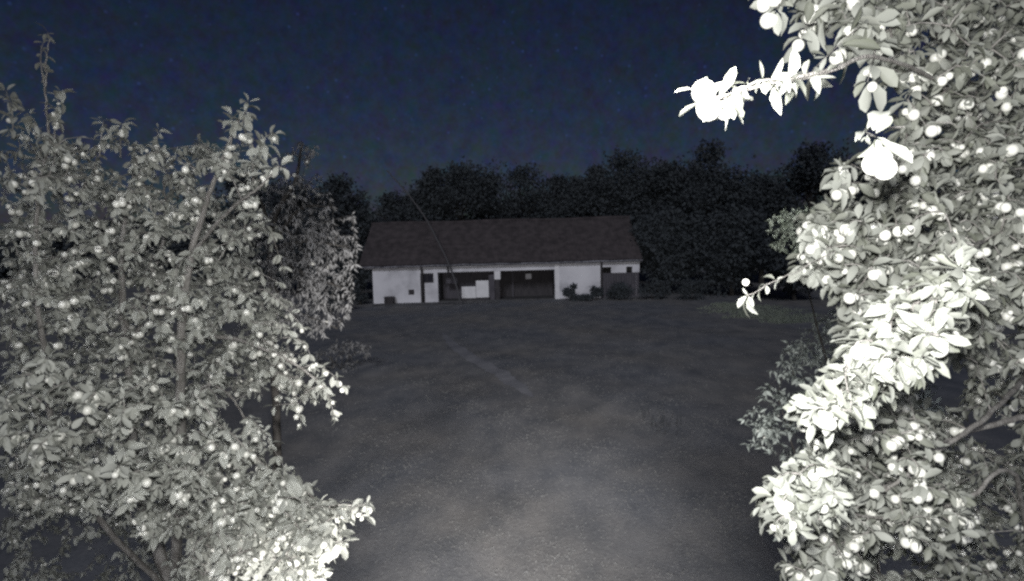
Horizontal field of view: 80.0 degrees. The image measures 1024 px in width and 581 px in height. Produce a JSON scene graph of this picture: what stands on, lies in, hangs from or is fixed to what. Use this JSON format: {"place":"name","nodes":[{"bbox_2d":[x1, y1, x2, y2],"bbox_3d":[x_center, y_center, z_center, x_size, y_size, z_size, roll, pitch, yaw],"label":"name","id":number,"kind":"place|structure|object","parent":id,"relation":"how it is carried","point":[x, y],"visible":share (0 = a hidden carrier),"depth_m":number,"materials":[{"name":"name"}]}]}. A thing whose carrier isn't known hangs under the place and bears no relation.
{"place":"outdoors","nodes":[
{"label":"outdoors","id":0,"kind":"place"},
{"bbox_2d":[372,301,499,305],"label":"pavement","id":1,"kind":"structure","parent":0,"point":[434,303],"depth_m":40.05,"materials":[{"name":"grey concrete"}]},
{"bbox_2d":[384,296,394,303],"bbox_3d":[-8.160,0.645,40.673,0.648,0.460,0.580,-2,4,0],"label":"wooden crate","id":2,"kind":"object","parent":1,"relation":"on","point":[389,299],"visible":1,"depth_m":40.42,"materials":[{"name":"brown wood"}]},
{"bbox_2d":[441,333,533,396],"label":"path","id":3,"kind":"structure","parent":0,"point":[505,377],"depth_m":18.74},
{"bbox_2d":[359,215,642,303],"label":"barn","id":4,"kind":"structure","parent":0,"point":[511,259],"depth_m":41.95,"materials":[{"name":"paint"}]},
{"bbox_2d":[421,283,424,301],"bbox_3d":[-6.005,0.144,41.205,0.284,1.303,0.070,-2,4,0],"label":"door","id":5,"kind":"structure","parent":4,"relation":"in","point":[423,283],"depth_m":41.17,"materials":[{"name":"brown wood"}]},
{"bbox_2d":[420,273,433,282],"bbox_3d":[-5.727,-0.839,41.165,0.891,0.649,0.080,-2,4,0],"label":"window","id":6,"kind":"structure","parent":4,"relation":"in","point":[427,277],"depth_m":41.15,"materials":[{"name":"black glass"}]},
{"bbox_2d":[462,286,475,297],"bbox_3d":[-2.914,0.122,41.195,0.953,0.784,0.060,-2,4,0],"label":"half door","id":7,"kind":"structure","parent":4,"relation":"in","point":[470,291],"depth_m":41.16,"materials":[{"name":"white wood"}]},
{"bbox_2d":[476,280,488,297],"bbox_3d":[-1.998,-0.103,41.179,0.851,1.147,0.060,-2,4,0],"label":"half door","id":8,"kind":"structure","parent":4,"relation":"in","point":[482,287],"depth_m":41.15,"materials":[{"name":"white wood"}]},
{"bbox_2d":[489,274,494,299],"bbox_3d":[-1.362,-0.204,41.188,0.385,1.759,0.070,-2,4,0],"label":"plank door","id":9,"kind":"structure","parent":4,"relation":"in","point":[491,276],"depth_m":41.15,"materials":[{"name":"wood"}]},
{"bbox_2d":[0,265,1023,580],"bbox_3d":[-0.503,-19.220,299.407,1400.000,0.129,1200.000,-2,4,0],"label":"ground","id":10,"kind":"structure","parent":0,"point":[722,339],"depth_m":12.02,"materials":[{"name":"green plant"}]},
{"bbox_2d":[0,22,375,580],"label":"plum tree","id":11,"kind":"object","parent":10,"relation":"on","point":[272,515],"visible":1,"depth_m":2.91,"materials":[{"name":"green plant"}]},
{"bbox_2d":[175,170,287,293],"bbox_3d":[-24.082,-4.866,51.882,10.496,11.004,9.150,-2,4,0],"label":"broadleaf tree","id":12,"kind":"object","parent":10,"relation":"on","point":[227,186],"visible":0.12,"depth_m":50.89,"materials":[{"name":"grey plant"}]},
{"bbox_2d":[227,141,362,478],"bbox_3d":[-2.687,0.759,7.447,2.182,5.294,1.711,-2,4,0],"label":"weeping tree","id":13,"kind":"object","parent":10,"relation":"on","point":[316,279],"visible":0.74,"depth_m":7.16,"materials":[{"name":"green plant"}]},
{"bbox_2d":[249,178,345,295],"bbox_3d":[-17.282,-4.291,49.985,8.190,9.816,9.338,-2,4,0],"label":"broadleaf tree","id":14,"kind":"object","parent":10,"relation":"on","point":[278,198],"visible":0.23,"depth_m":48.87,"materials":[{"name":"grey plant"}]},
{"bbox_2d":[299,281,345,312],"bbox_3d":[-11.046,0.359,36.059,2.672,2.043,1.888,-2,4,0],"label":"bush","id":15,"kind":"object","parent":10,"relation":"on","point":[329,292],"visible":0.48,"depth_m":35.78,"materials":[{"name":"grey plant"}]},
{"bbox_2d":[306,339,370,372],"bbox_3d":[-5.486,2.093,19.385,2.373,1.367,1.794,-2,4,0],"label":"bush","id":16,"kind":"object","parent":10,"relation":"on","point":[332,348],"visible":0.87,"depth_m":19.13,"materials":[{"name":"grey plant"}]},
{"bbox_2d":[307,226,371,300],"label":"broadleaf tree","id":17,"kind":"object","parent":10,"relation":"on","point":[361,275],"visible":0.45,"depth_m":42.46,"materials":[{"name":"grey plant"}]},
{"bbox_2d":[296,171,398,292],"bbox_3d":[-14.053,-4.888,52.002,9.060,10.522,8.411,-2,4,0],"label":"broadleaf tree","id":18,"kind":"object","parent":10,"relation":"on","point":[364,221],"visible":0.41,"depth_m":50.84,"materials":[{"name":"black plant"}]},
{"bbox_2d":[350,284,368,304],"bbox_3d":[-10.237,0.282,40.675,1.308,1.441,1.117,-2,4,0],"label":"bush","id":19,"kind":"object","parent":10,"relation":"on","point":[359,295],"visible":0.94,"depth_m":40.56,"materials":[{"name":"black plant"}]},
{"bbox_2d":[363,188,418,270],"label":"broadleaf tree","id":20,"kind":"object","parent":10,"relation":"on","point":[393,202],"visible":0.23,"depth_m":54.91,"materials":[{"name":"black plant"}]},
{"bbox_2d":[389,191,419,217],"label":"broadleaf tree","id":21,"kind":"object","parent":10,"relation":"on","point":[408,201],"visible":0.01,"depth_m":55.86,"materials":[{"name":"black plant"}]},
{"bbox_2d":[386,170,461,303],"bbox_3d":[-5.553,-3.305,38.847,4.534,8.752,0.164,-2,4,0],"label":"bare tree","id":22,"kind":"object","parent":10,"relation":"on","point":[459,298],"visible":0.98,"depth_m":38.81,"materials":[{"name":"black plant"}]},
{"bbox_2d":[407,166,461,220],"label":"broadleaf tree","id":23,"kind":"object","parent":10,"relation":"on","point":[432,211],"visible":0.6,"depth_m":51.64,"materials":[{"name":"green plant"}]},
{"bbox_2d":[400,156,510,220],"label":"broadleaf tree","id":24,"kind":"object","parent":10,"relation":"on","point":[460,179],"visible":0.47,"depth_m":52.62,"materials":[{"name":"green plant"}]},
{"bbox_2d":[0,200,963,285],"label":"woodland","id":25,"kind":"object","parent":10,"relation":"on","point":[56,245],"visible":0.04,"depth_m":73.43,"materials":[{"name":"green plant"}]},
{"bbox_2d":[464,172,529,219],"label":"broadleaf tree","id":26,"kind":"object","parent":10,"relation":"on","point":[502,210],"visible":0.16,"depth_m":55.54,"materials":[{"name":"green plant"}]},
{"bbox_2d":[485,162,579,218],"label":"broadleaf tree","id":27,"kind":"object","parent":10,"relation":"on","point":[521,180],"visible":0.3,"depth_m":56.20,"materials":[{"name":"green plant"}]},
{"bbox_2d":[533,174,588,217],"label":"broadleaf tree","id":28,"kind":"object","parent":10,"relation":"on","point":[568,210],"visible":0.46,"depth_m":54.70,"materials":[{"name":"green plant"}]},
{"bbox_2d":[540,175,591,217],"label":"broadleaf tree","id":29,"kind":"object","parent":10,"relation":"on","point":[575,179],"visible":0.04,"depth_m":57.88,"materials":[{"name":"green plant"}]},
{"bbox_2d":[561,283,576,300],"bbox_3d":[3.763,0.104,39.720,1.156,1.207,0.713,-2,4,0],"label":"bush","id":30,"kind":"object","parent":10,"relation":"on","point":[568,292],"visible":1,"depth_m":39.62,"materials":[{"name":"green plant"}]},
{"bbox_2d":[569,294,594,300],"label":"bush","id":31,"kind":"object","parent":10,"relation":"on","point":[586,297],"visible":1,"depth_m":39.26,"materials":[{"name":"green plant"}]},
{"bbox_2d":[565,163,618,216],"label":"broadleaf tree","id":32,"kind":"object","parent":10,"relation":"on","point":[587,214],"visible":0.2,"depth_m":55.63,"materials":[{"name":"black plant"}]},
{"bbox_2d":[589,286,604,299],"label":"bush","id":33,"kind":"object","parent":10,"relation":"on","point":[597,292],"visible":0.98,"depth_m":39.50,"materials":[{"name":"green plant"}]},
{"bbox_2d":[562,145,666,281],"bbox_3d":[9.441,-6.697,55.129,10.026,12.417,11.720,-2,4,0],"label":"broadleaf tree","id":34,"kind":"object","parent":10,"relation":"on","point":[624,193],"visible":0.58,"depth_m":52.94,"materials":[{"name":"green plant"}]},
{"bbox_2d":[605,281,634,299],"bbox_3d":[6.906,0.032,39.302,1.538,1.264,2.011,-3,5,-22],"label":"bush","id":35,"kind":"object","parent":10,"relation":"on","point":[619,290],"visible":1,"depth_m":38.93,"materials":[{"name":"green plant"}]},
{"bbox_2d":[631,169,665,282],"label":"broadleaf tree","id":36,"kind":"object","parent":10,"relation":"on","point":[650,195],"visible":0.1,"depth_m":53.22,"materials":[{"name":"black plant"}]},
{"bbox_2d":[635,278,671,299],"bbox_3d":[9.081,-0.054,38.928,2.393,1.411,1.698,-2,4,0],"label":"bush","id":37,"kind":"object","parent":10,"relation":"on","point":[662,289],"visible":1,"depth_m":38.83,"materials":[{"name":"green plant"}]},
{"bbox_2d":[640,404,680,433],"bbox_3d":[3.103,2.614,12.539,0.724,0.331,1.545,-2,4,-11],"label":"weed clump","id":38,"kind":"object","parent":10,"relation":"on","point":[662,418],"visible":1,"depth_m":12.48,"materials":[{"name":"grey plant"}]},
{"bbox_2d":[632,156,702,281],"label":"broadleaf tree","id":39,"kind":"object","parent":10,"relation":"on","point":[667,201],"visible":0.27,"depth_m":50.59,"materials":[{"name":"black plant"}]},
{"bbox_2d":[627,204,713,294],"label":"broadleaf tree","id":40,"kind":"object","parent":10,"relation":"on","point":[663,244],"visible":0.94,"depth_m":41.59,"materials":[{"name":"green plant"}]},
{"bbox_2d":[659,138,775,285],"bbox_3d":[16.380,-6.180,48.737,8.979,12.003,9.004,-2,4,0],"label":"broadleaf tree","id":41,"kind":"object","parent":10,"relation":"on","point":[704,191],"visible":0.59,"depth_m":47.25,"materials":[{"name":"green plant"}]},
{"bbox_2d":[684,200,781,296],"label":"broadleaf tree","id":42,"kind":"object","parent":10,"relation":"on","point":[728,245],"visible":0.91,"depth_m":39.09,"materials":[{"name":"green plant"}]},
{"bbox_2d":[744,169,803,283],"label":"broadleaf tree","id":43,"kind":"object","parent":10,"relation":"on","point":[761,271],"visible":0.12,"depth_m":49.13,"materials":[{"name":"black plant"}]},
{"bbox_2d":[750,207,822,300],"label":"broadleaf tree","id":44,"kind":"object","parent":10,"relation":"on","point":[774,262],"visible":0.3,"depth_m":35.03,"materials":[{"name":"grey plant"}]},
{"bbox_2d":[755,137,856,231],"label":"broadleaf tree","id":45,"kind":"object","parent":10,"relation":"on","point":[800,178],"visible":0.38,"depth_m":47.39,"materials":[{"name":"black plant"}]},
{"bbox_2d":[765,206,880,580],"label":"bushy tree","id":46,"kind":"object","parent":10,"relation":"on","point":[785,227],"visible":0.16,"depth_m":4.29,"materials":[{"name":"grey plant"}]},
{"bbox_2d":[738,309,944,577],"bbox_3d":[3.097,1.691,5.448,2.432,3.337,1.510,-2,4,0],"label":"bush","id":47,"kind":"object","parent":10,"relation":"on","point":[762,429],"visible":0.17,"depth_m":5.06,"materials":[{"name":"green plant"}]},
{"bbox_2d":[675,0,1023,580],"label":"plum tree","id":48,"kind":"object","parent":10,"relation":"on","point":[909,329],"visible":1,"depth_m":1.57,"materials":[{"name":"green plant"}]},
{"bbox_2d":[811,149,934,256],"bbox_3d":[27.107,-5.475,46.102,10.031,10.426,9.912,-2,4,0],"label":"broadleaf tree","id":49,"kind":"object","parent":10,"relation":"on","point":[859,195],"visible":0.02,"depth_m":44.71,"materials":[{"name":"grey plant"}]},
{"bbox_2d":[0,0,1023,255],"label":"sky","id":50,"kind":"structure","parent":0,"point":[399,87],"materials":[{"name":"blue"}]},
{"bbox_2d":[697,301,822,323],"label":"tall grass","id":51,"kind":"structure","parent":0,"point":[767,316],"depth_m":29.74,"materials":[{"name":"green plant"}]}
]}

